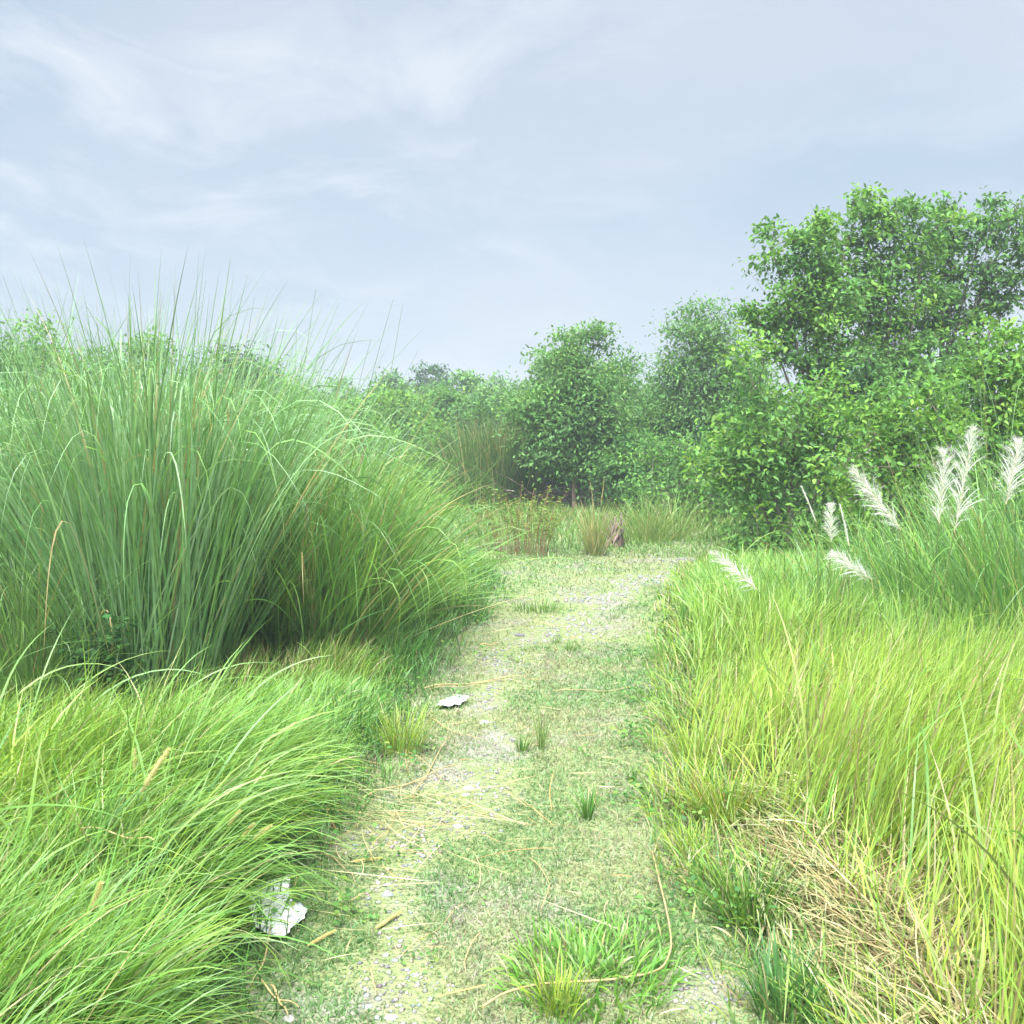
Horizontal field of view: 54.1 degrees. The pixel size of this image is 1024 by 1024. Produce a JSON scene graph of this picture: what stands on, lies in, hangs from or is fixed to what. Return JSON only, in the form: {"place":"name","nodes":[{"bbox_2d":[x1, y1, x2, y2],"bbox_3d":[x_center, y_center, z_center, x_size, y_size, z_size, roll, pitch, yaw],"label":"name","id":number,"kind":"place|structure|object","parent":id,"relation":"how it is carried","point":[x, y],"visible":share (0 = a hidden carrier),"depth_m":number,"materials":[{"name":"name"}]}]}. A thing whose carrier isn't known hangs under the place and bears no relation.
{"place":"outdoors","nodes":[
{"label":"outdoors","id":0,"kind":"place"},
{"bbox_2d":[0,540,484,828],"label":"rough grass","id":1,"kind":"structure","parent":0,"point":[293,657],"depth_m":6.28,"materials":[{"name":"plant"}]},
{"bbox_2d":[0,437,1013,1023],"bbox_3d":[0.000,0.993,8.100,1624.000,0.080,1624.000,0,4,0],"label":"ground","id":2,"kind":"structure","parent":0,"point":[306,857],"depth_m":4.34,"materials":[{"name":"plant"}]},
{"bbox_2d":[0,307,110,438],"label":"distant tree","id":3,"kind":"object","parent":2,"relation":"on","point":[36,335],"visible":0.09,"depth_m":23.39,"materials":[{"name":"green plant"}]},
{"bbox_2d":[3,370,117,425],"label":"bush","id":4,"kind":"object","parent":2,"relation":"on","point":[58,389],"visible":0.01,"depth_m":18.69,"materials":[{"name":"green plant"}]},
{"bbox_2d":[83,880,103,947],"bbox_3d":[-1.076,1.164,2.502,0.139,0.512,0.020,0,4,6],"label":"foxtail","id":5,"kind":"object","parent":2,"relation":"on","point":[97,893],"visible":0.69,"depth_m":2.48,"materials":[{"name":"beige plant"}]},
{"bbox_2d":[42,612,152,707],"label":"bramble plant","id":6,"kind":"object","parent":2,"relation":"on","point":[114,658],"visible":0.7,"depth_m":5.72,"materials":[{"name":"green plant"}]},
{"bbox_2d":[68,340,141,392],"bbox_3d":[-12.569,-2.910,29.774,4.602,4.504,3.447,0,4,0],"label":"distant tree","id":7,"kind":"object","parent":2,"relation":"on","point":[106,363],"visible":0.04,"depth_m":29.88,"materials":[{"name":"green plant"}]},
{"bbox_2d":[0,502,223,717],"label":"grass clump","id":8,"kind":"object","parent":2,"relation":"on","point":[24,628],"visible":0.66,"depth_m":5.74,"materials":[{"name":"plant"}]},
{"bbox_2d":[0,270,237,643],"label":"grass clump","id":9,"kind":"object","parent":2,"relation":"on","point":[2,530],"visible":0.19,"depth_m":7.06,"materials":[{"name":"plant"}]},
{"bbox_2d":[0,325,261,581],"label":"grass clump","id":10,"kind":"object","parent":2,"relation":"on","point":[78,381],"visible":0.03,"depth_m":9.34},
{"bbox_2d":[112,747,170,845],"bbox_3d":[-1.208,1.037,3.092,0.345,0.654,0.025,0,4,2],"label":"foxtail","id":11,"kind":"object","parent":2,"relation":"on","point":[151,775],"visible":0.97,"depth_m":3.07,"materials":[{"name":"beige plant"}]},
{"bbox_2d":[94,324,212,431],"bbox_3d":[-9.998,-2.704,26.985,3.848,4.560,3.018,0,4,0],"label":"distant tree","id":12,"kind":"object","parent":2,"relation":"on","point":[145,355],"visible":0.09,"depth_m":26.61,"materials":[{"name":"green plant"}]},
{"bbox_2d":[2,334,331,460],"bbox_3d":[-3.832,-0.579,11.266,4.088,2.669,4.374,0,4,0],"label":"grass clump","id":13,"kind":"object","parent":2,"relation":"on","point":[193,387],"visible":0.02,"depth_m":10.98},
{"bbox_2d":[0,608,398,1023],"bbox_3d":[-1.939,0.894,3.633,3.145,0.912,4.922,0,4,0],"label":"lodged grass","id":14,"kind":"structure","parent":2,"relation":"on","point":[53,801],"depth_m":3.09,"materials":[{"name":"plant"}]},
{"bbox_2d":[4,280,436,589],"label":"grass culms","id":15,"kind":"object","parent":2,"relation":"on","point":[306,386],"depth_m":7.36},
{"bbox_2d":[0,245,465,703],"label":"grass clump","id":16,"kind":"object","parent":2,"relation":"on","point":[134,480],"visible":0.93,"depth_m":5.83,"materials":[{"name":"plant"}]},
{"bbox_2d":[186,335,302,423],"bbox_3d":[-7.857,-2.920,29.809,3.526,4.636,2.839,-1,5,-16],"label":"distant tree","id":17,"kind":"object","parent":2,"relation":"on","point":[254,375],"visible":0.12,"depth_m":29.53,"materials":[{"name":"green plant"}]},
{"bbox_2d":[186,929,335,986],"bbox_3d":[-0.849,1.360,2.967,0.747,0.026,0.039,-3,6,-38],"label":"foxtail","id":18,"kind":"object","parent":2,"relation":"on","point":[314,941],"visible":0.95,"depth_m":3.13,"materials":[{"name":"beige plant"}]},
{"bbox_2d":[17,315,508,535],"bbox_3d":[-2.107,-0.374,8.709,4.198,2.632,3.878,0,4,0],"label":"grass clump","id":19,"kind":"object","parent":2,"relation":"on","point":[342,428],"visible":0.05,"depth_m":8.37,"materials":[{"name":"plant"}]},
{"bbox_2d":[182,911,402,998],"bbox_3d":[-0.642,1.353,3.079,0.749,0.033,0.043,-4,6,-40],"label":"foxtail","id":20,"kind":"object","parent":2,"relation":"on","point":[389,919],"visible":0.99,"depth_m":3.22,"materials":[{"name":"beige plant"}]},
{"bbox_2d":[92,541,507,1023],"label":"verge grass","id":21,"kind":"structure","parent":2,"relation":"on","point":[419,648],"depth_m":5.45,"materials":[{"name":"plant"}]},
{"bbox_2d":[264,368,349,420],"bbox_3d":[-7.091,-2.895,33.718,3.716,3.986,3.300,0,4,0],"label":"distant tree","id":22,"kind":"object","parent":2,"relation":"on","point":[280,372],"visible":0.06,"depth_m":33.70,"materials":[{"name":"green plant"}]},
{"bbox_2d":[46,407,592,667],"bbox_3d":[-1.441,0.112,7.318,4.004,1.912,3.888,0,4,0],"label":"grass clump","id":23,"kind":"object","parent":2,"relation":"on","point":[350,576],"visible":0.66,"depth_m":6.94,"materials":[{"name":"plant"}]},
{"bbox_2d":[310,374,393,457],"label":"distant tree","id":24,"kind":"object","parent":2,"relation":"on","point":[344,383],"visible":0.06,"depth_m":41.64,"materials":[{"name":"green plant"}]},
{"bbox_2d":[292,389,414,487],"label":"bush","id":25,"kind":"object","parent":2,"relation":"on","point":[363,405],"visible":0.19,"depth_m":23.78,"materials":[{"name":"green plant"}]},
{"bbox_2d":[283,431,471,539],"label":"grass clump","id":26,"kind":"object","parent":2,"relation":"on","point":[406,469],"visible":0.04,"depth_m":11.17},
{"bbox_2d":[363,366,422,458],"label":"distant tree","id":27,"kind":"object","parent":2,"relation":"on","point":[391,378],"visible":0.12,"depth_m":45.59,"materials":[{"name":"green plant"}]},
{"bbox_2d":[334,380,456,485],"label":"bush","id":28,"kind":"object","parent":2,"relation":"on","point":[405,399],"visible":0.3,"depth_m":27.74,"materials":[{"name":"green plant"}]},
{"bbox_2d":[369,411,467,497],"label":"bush","id":29,"kind":"object","parent":2,"relation":"on","point":[426,426],"visible":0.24,"depth_m":23.64,"materials":[{"name":"green plant"}]},
{"bbox_2d":[304,481,543,617],"bbox_3d":[-1.205,0.282,8.741,2.943,1.334,2.736,1,5,18],"label":"grass clump","id":30,"kind":"object","parent":2,"relation":"on","point":[433,571],"visible":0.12,"depth_m":8.60,"materials":[{"name":"plant"}]},
{"bbox_2d":[406,360,455,451],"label":"distant tree","id":31,"kind":"object","parent":2,"relation":"on","point":[431,370],"visible":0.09,"depth_m":51.55,"materials":[{"name":"green plant"}]},
{"bbox_2d":[399,381,471,480],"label":"bush","id":32,"kind":"object","parent":2,"relation":"on","point":[444,397],"visible":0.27,"depth_m":31.51,"materials":[{"name":"green plant"}]},
{"bbox_2d":[416,368,484,434],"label":"distant tree","id":33,"kind":"object","parent":2,"relation":"on","point":[467,377],"visible":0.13,"depth_m":43.22,"materials":[{"name":"green plant"}]},
{"bbox_2d":[416,388,515,493],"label":"bush","id":34,"kind":"object","parent":2,"relation":"on","point":[482,411],"visible":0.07,"depth_m":24.85,"materials":[{"name":"green plant"}]},
{"bbox_2d":[404,409,548,512],"bbox_3d":[-0.656,-1.083,20.760,3.455,2.201,3.380,0,4,0],"label":"reed stand","id":35,"kind":"object","parent":2,"relation":"on","point":[483,462],"visible":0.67,"depth_m":20.33,"materials":[{"name":"green plant"}]},
{"bbox_2d":[441,375,523,438],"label":"bush","id":36,"kind":"object","parent":2,"relation":"on","point":[482,391],"visible":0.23,"depth_m":30.42,"materials":[{"name":"green plant"}]},
{"bbox_2d":[457,370,532,413],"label":"distant tree","id":37,"kind":"object","parent":2,"relation":"on","point":[493,377],"visible":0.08,"depth_m":39.63,"materials":[{"name":"green plant"}]},
{"bbox_2d":[441,412,566,511],"bbox_3d":[-0.060,-1.106,21.255,3.801,2.185,3.691,0,4,0],"label":"reed stand","id":38,"kind":"object","parent":2,"relation":"on","point":[529,488],"visible":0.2,"depth_m":20.71,"materials":[{"name":"green plant"}]},
{"bbox_2d":[183,573,890,1023],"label":"ground weeds","id":39,"kind":"object","parent":2,"relation":"on","point":[639,785],"visible":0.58,"depth_m":3.85,"materials":[{"name":"green plant"}]},
{"bbox_2d":[526,443,601,504],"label":"bush","id":40,"kind":"object","parent":2,"relation":"on","point":[561,484],"visible":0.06,"depth_m":21.66,"materials":[{"name":"green plant"}]},
{"bbox_2d":[462,461,667,507],"bbox_3d":[1.199,-0.675,21.108,5.495,1.338,2.356,-1,4,-11],"label":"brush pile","id":41,"kind":"object","parent":2,"relation":"on","point":[563,493],"visible":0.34,"depth_m":20.75,"materials":[{"name":"green plant"}]},
{"bbox_2d":[488,316,669,511],"bbox_3d":[1.336,-1.888,19.860,3.669,3.946,2.471,0,4,0],"label":"feathery tree","id":42,"kind":"object","parent":2,"relation":"on","point":[580,417],"visible":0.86,"depth_m":19.66,"materials":[{"name":"green plant"}]},
{"bbox_2d":[491,337,672,499],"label":"bush","id":43,"kind":"object","parent":2,"relation":"on","point":[520,391],"visible":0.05,"depth_m":23.52,"materials":[{"name":"green plant"}]},
{"bbox_2d":[572,433,712,513],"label":"bush","id":44,"kind":"object","parent":2,"relation":"on","point":[619,473],"visible":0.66,"depth_m":19.12,"materials":[{"name":"green plant"}]},
{"bbox_2d":[589,384,698,503],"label":"bush","id":45,"kind":"object","parent":2,"relation":"on","point":[647,403],"visible":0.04,"depth_m":22.73,"materials":[{"name":"green plant"}]},
{"bbox_2d":[633,626,712,670],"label":"grass tuft","id":46,"kind":"object","parent":2,"relation":"on","point":[660,651],"visible":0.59,"depth_m":6.88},
{"bbox_2d":[645,707,751,776],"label":"grass tuft","id":47,"kind":"object","parent":2,"relation":"on","point":[701,741],"visible":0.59,"depth_m":4.77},
{"bbox_2d":[612,287,791,504],"bbox_3d":[3.966,-2.277,20.928,3.729,4.627,2.565,2,5,26],"label":"feathery tree","id":48,"kind":"object","parent":2,"relation":"on","point":[681,417],"visible":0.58,"depth_m":20.58,"materials":[{"name":"green plant"}]},
{"bbox_2d":[654,745,800,834],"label":"grass tuft","id":49,"kind":"object","parent":2,"relation":"on","point":[717,800],"visible":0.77,"depth_m":4.08,"materials":[{"name":"plant"}]},
{"bbox_2d":[707,550,766,606],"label":"plume stalk","id":50,"kind":"object","parent":2,"relation":"on","point":[723,561],"visible":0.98,"depth_m":6.37,"materials":[{"name":"white plant"}]},
{"bbox_2d":[670,834,825,937],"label":"grass tuft","id":51,"kind":"object","parent":2,"relation":"on","point":[729,890],"visible":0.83,"depth_m":3.29,"materials":[{"name":"plant"}]},
{"bbox_2d":[667,546,834,585],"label":"grass clump","id":52,"kind":"object","parent":2,"relation":"on","point":[725,566],"visible":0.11,"depth_m":9.24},
{"bbox_2d":[675,327,896,560],"bbox_3d":[3.220,-0.658,11.687,2.415,2.819,2.610,1,5,17],"label":"bush","id":53,"kind":"object","parent":2,"relation":"on","point":[764,469],"visible":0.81,"depth_m":11.23,"materials":[{"name":"green plant"}]},
{"bbox_2d":[718,915,855,1023],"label":"grass tuft","id":54,"kind":"object","parent":2,"relation":"on","point":[761,994],"visible":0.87,"depth_m":2.77,"materials":[{"name":"plant"}]},
{"bbox_2d":[800,486,818,634],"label":"plume stalk","id":55,"kind":"object","parent":2,"relation":"on","point":[816,539],"visible":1,"depth_m":6.25,"materials":[{"name":"white plant"}]},
{"bbox_2d":[624,554,998,1023],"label":"edge grass","id":56,"kind":"structure","parent":2,"relation":"on","point":[850,1011],"depth_m":3.83,"materials":[{"name":"plant"}]},
{"bbox_2d":[728,194,898,527],"bbox_3d":[3.890,-1.767,13.072,2.238,4.754,1.588,0,4,0],"label":"tree","id":57,"kind":"object","parent":2,"relation":"on","point":[815,323],"visible":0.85,"depth_m":12.73,"materials":[{"name":"green plant"}]},
{"bbox_2d":[725,334,930,548],"bbox_3d":[4.173,-0.752,12.444,2.704,2.874,2.028,-2,5,-27],"label":"bush","id":58,"kind":"object","parent":2,"relation":"on","point":[861,377],"visible":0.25,"depth_m":12.35,"materials":[{"name":"green plant"}]},
{"bbox_2d":[821,501,838,619],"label":"plume stalk","id":59,"kind":"object","parent":2,"relation":"on","point":[830,509],"visible":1,"depth_m":6.25,"materials":[{"name":"white plant"}]},
{"bbox_2d":[714,531,952,632],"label":"grass clump","id":60,"kind":"object","parent":2,"relation":"on","point":[814,574],"visible":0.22,"depth_m":6.90,"materials":[{"name":"plant"}]},
{"bbox_2d":[778,452,909,515],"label":"bush","id":61,"kind":"object","parent":2,"relation":"on","point":[831,497],"visible":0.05,"depth_m":17.94,"materials":[{"name":"green plant"}]},
{"bbox_2d":[822,546,885,642],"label":"plume stalk","id":62,"kind":"object","parent":2,"relation":"on","point":[846,563],"visible":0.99,"depth_m":5.87,"materials":[{"name":"white plant"}]},
{"bbox_2d":[703,694,1023,1023],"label":"dead grass thatch","id":63,"kind":"object","parent":2,"relation":"on","point":[840,886],"visible":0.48,"depth_m":3.10,"materials":[{"name":"plant"}]},
{"bbox_2d":[827,892,884,944],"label":"seedling","id":64,"kind":"object","parent":63,"relation":"on","point":[842,920],"visible":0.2,"depth_m":3.12,"materials":[{"name":"green plant"}]},
{"bbox_2d":[846,467,920,648],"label":"plume stalk","id":65,"kind":"object","parent":2,"relation":"on","point":[888,515],"visible":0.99,"depth_m":5.64,"materials":[{"name":"white plant"}]},
{"bbox_2d":[765,503,1002,590],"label":"grass clump","id":66,"kind":"object","parent":2,"relation":"on","point":[836,531],"visible":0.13,"depth_m":8.68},
{"bbox_2d":[757,480,1023,631],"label":"grass clump","id":67,"kind":"object","parent":2,"relation":"on","point":[905,570],"visible":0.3,"depth_m":6.67,"materials":[{"name":"plant"}]},
{"bbox_2d":[793,180,992,519],"bbox_3d":[5.006,-1.913,13.438,2.632,4.989,1.414,0,4,0],"label":"tree","id":68,"kind":"object","parent":2,"relation":"on","point":[912,210],"visible":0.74,"depth_m":13.29,"materials":[{"name":"green plant"}]},
{"bbox_2d":[784,370,1015,559],"bbox_3d":[4.066,-0.323,10.444,2.404,2.299,1.576,-2,5,-20],"label":"bush","id":69,"kind":"object","parent":2,"relation":"on","point":[884,434],"visible":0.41,"depth_m":10.25,"materials":[{"name":"green plant"}]},
{"bbox_2d":[788,423,1023,649],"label":"grass clump","id":70,"kind":"object","parent":2,"relation":"on","point":[998,591],"visible":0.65,"depth_m":6.22,"materials":[{"name":"plant"}]},
{"bbox_2d":[985,435,1023,650],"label":"plume stalk","id":71,"kind":"object","parent":70,"relation":"in","point":[1013,471],"visible":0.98,"depth_m":5.23,"materials":[{"name":"white plant"}]},
{"bbox_2d":[822,280,1023,572],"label":"grass clump","id":72,"kind":"object","parent":2,"relation":"on","point":[981,459],"visible":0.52,"depth_m":8.05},
{"bbox_2d":[836,441,1023,564],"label":"grass clump","id":73,"kind":"object","parent":2,"relation":"on","point":[924,495],"visible":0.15,"depth_m":9.15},
{"bbox_2d":[853,341,1020,539],"bbox_3d":[5.422,-0.660,12.133,2.666,2.792,1.691,-2,5,-25],"label":"bush","id":74,"kind":"object","parent":2,"relation":"on","point":[929,365],"visible":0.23,"depth_m":12.04,"materials":[{"name":"green plant"}]},
{"bbox_2d":[922,444,960,639],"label":"plume stalk","id":75,"kind":"object","parent":2,"relation":"on","point":[943,456],"visible":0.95,"depth_m":5.74,"materials":[{"name":"white plant"}]},
{"bbox_2d":[882,314,1023,546],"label":"bush","id":76,"kind":"object","parent":2,"relation":"on","point":[1000,374],"visible":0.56,"depth_m":9.80,"materials":[{"name":"green plant"}]},
{"bbox_2d":[882,185,1023,518],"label":"tree","id":77,"kind":"object","parent":2,"relation":"on","point":[1011,279],"visible":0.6,"depth_m":13.89,"materials":[{"name":"green plant"}]},
{"bbox_2d":[933,424,987,651],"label":"plume stalk","id":78,"kind":"object","parent":2,"relation":"on","point":[962,510],"visible":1,"depth_m":5.43,"materials":[{"name":"white plant"}]},
{"bbox_2d":[957,378,1023,542],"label":"bush","id":79,"kind":"object","parent":2,"relation":"on","point":[1016,424],"visible":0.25,"depth_m":9.34,"materials":[{"name":"green plant"}]},
{"bbox_2d":[0,0,1023,436],"label":"sky","id":80,"kind":"structure","parent":0,"point":[497,173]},
{"bbox_2d":[149,494,933,1023],"bbox_3d":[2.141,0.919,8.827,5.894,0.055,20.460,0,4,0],"label":"path","id":81,"kind":"structure","parent":0,"point":[421,863],"depth_m":3.90,"materials":[{"name":"green plant"}]},
{"bbox_2d":[249,875,307,935],"bbox_3d":[-0.783,1.308,3.333,0.184,0.032,0.394,-2,5,-27],"label":"torn sheet","id":82,"kind":"object","parent":81,"relation":"on","point":[301,908],"visible":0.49,"depth_m":3.29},
{"bbox_2d":[358,694,448,757],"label":"grass tuft","id":83,"kind":"object","parent":81,"relation":"on","point":[393,736],"visible":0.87,"depth_m":5.04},
{"bbox_2d":[362,764,455,797],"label":"dry stalk","id":84,"kind":"object","parent":81,"relation":"on","point":[407,783],"visible":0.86,"depth_m":4.55,"materials":[{"name":"plant"}]},
{"bbox_2d":[437,695,467,705],"bbox_3d":[-0.348,1.125,5.974,0.143,0.028,0.228,1,5,16],"label":"paper scrap","id":85,"kind":"object","parent":81,"relation":"on","point":[449,701],"visible":0.98,"depth_m":5.96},
{"bbox_2d":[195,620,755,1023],"bbox_3d":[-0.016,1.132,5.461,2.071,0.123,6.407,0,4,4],"label":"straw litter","id":86,"kind":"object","parent":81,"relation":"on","point":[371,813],"visible":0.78,"depth_m":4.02,"materials":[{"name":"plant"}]},
{"bbox_2d":[424,675,526,688],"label":"dry stalk","id":87,"kind":"object","parent":81,"relation":"on","point":[471,683],"visible":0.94,"depth_m":6.47,"materials":[{"name":"plant"}]},
{"bbox_2d":[510,730,535,753],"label":"grass tuft","id":88,"kind":"object","parent":81,"relation":"on","point":[522,748],"visible":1,"depth_m":5.02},
{"bbox_2d":[471,481,575,556],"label":"clump","id":89,"kind":"object","parent":81,"relation":"on","point":[516,531],"visible":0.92,"depth_m":13.22,"materials":[{"name":"green plant"}]},
{"bbox_2d":[510,595,566,613],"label":"grass tuft","id":90,"kind":"object","parent":81,"relation":"on","point":[540,608],"visible":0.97,"depth_m":9.13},
{"bbox_2d":[529,705,552,749],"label":"grass tuft","id":91,"kind":"object","parent":81,"relation":"on","point":[541,737],"visible":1,"depth_m":5.06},
{"bbox_2d":[506,941,601,1023],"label":"grass tuft","id":92,"kind":"object","parent":81,"relation":"on","point":[555,989],"visible":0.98,"depth_m":2.80,"materials":[{"name":"plant"}]},
{"bbox_2d":[482,850,671,1007],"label":"dry stalk","id":93,"kind":"object","parent":81,"relation":"on","point":[546,983],"visible":0.91,"depth_m":2.91,"materials":[{"name":"plant"}]},
{"bbox_2d":[566,781,603,820],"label":"grass tuft","id":94,"kind":"object","parent":81,"relation":"on","point":[590,806],"visible":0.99,"depth_m":4.12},
{"bbox_2d":[481,914,692,1023],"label":"grass tuft","id":95,"kind":"object","parent":81,"relation":"on","point":[591,953],"visible":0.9,"depth_m":2.97,"materials":[{"name":"plant"}]},
{"bbox_2d":[553,480,636,556],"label":"reed tussock","id":96,"kind":"object","parent":81,"relation":"on","point":[591,544],"visible":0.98,"depth_m":13.14,"materials":[{"name":"green plant"}]},
{"bbox_2d":[602,512,624,547],"bbox_3d":[1.446,0.266,14.307,0.339,0.522,0.356,0,4,0],"label":"dead stump","id":97,"kind":"object","parent":81,"relation":"on","point":[619,539],"visible":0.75,"depth_m":14.27,"materials":[{"name":"brown wood"}]},
{"bbox_2d":[551,908,707,997],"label":"grass tuft","id":98,"kind":"object","parent":81,"relation":"on","point":[675,977],"visible":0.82,"depth_m":3.07,"materials":[{"name":"plant"}]},
{"bbox_2d":[595,489,708,542],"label":"reed tussock","id":99,"kind":"object","parent":81,"relation":"on","point":[637,531],"visible":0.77,"depth_m":15.04,"materials":[{"name":"green plant"}]},
{"bbox_2d":[615,485,726,541],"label":"reed tussock","id":100,"kind":"object","parent":81,"relation":"on","point":[679,531],"visible":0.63,"depth_m":15.22,"materials":[{"name":"green plant"}]},
{"bbox_2d":[649,811,722,862],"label":"grass tuft","id":101,"kind":"object","parent":81,"relation":"on","point":[680,841],"visible":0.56,"depth_m":3.83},
{"bbox_2d":[609,430,764,526],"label":"bush","id":102,"kind":"object","parent":81,"relation":"on","point":[665,454],"visible":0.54,"depth_m":17.28,"materials":[{"name":"green plant"}]},
{"bbox_2d":[659,430,837,522],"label":"bush","id":103,"kind":"object","parent":81,"relation":"on","point":[756,492],"visible":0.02,"depth_m":17.96,"materials":[{"name":"green plant"}]},
{"bbox_2d":[700,425,827,536],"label":"bush","id":104,"kind":"object","parent":81,"relation":"on","point":[772,513],"visible":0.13,"depth_m":14.72,"materials":[{"name":"green plant"}]},
{"bbox_2d":[384,473,1022,571],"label":"meadow grass","id":105,"kind":"structure","parent":0,"point":[572,531],"depth_m":16.05,"materials":[{"name":"plant"}]},
{"bbox_2d":[654,497,1023,1023],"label":"tall grass","id":106,"kind":"structure","parent":0,"point":[777,657],"depth_m":4.21,"materials":[{"name":"plant"}]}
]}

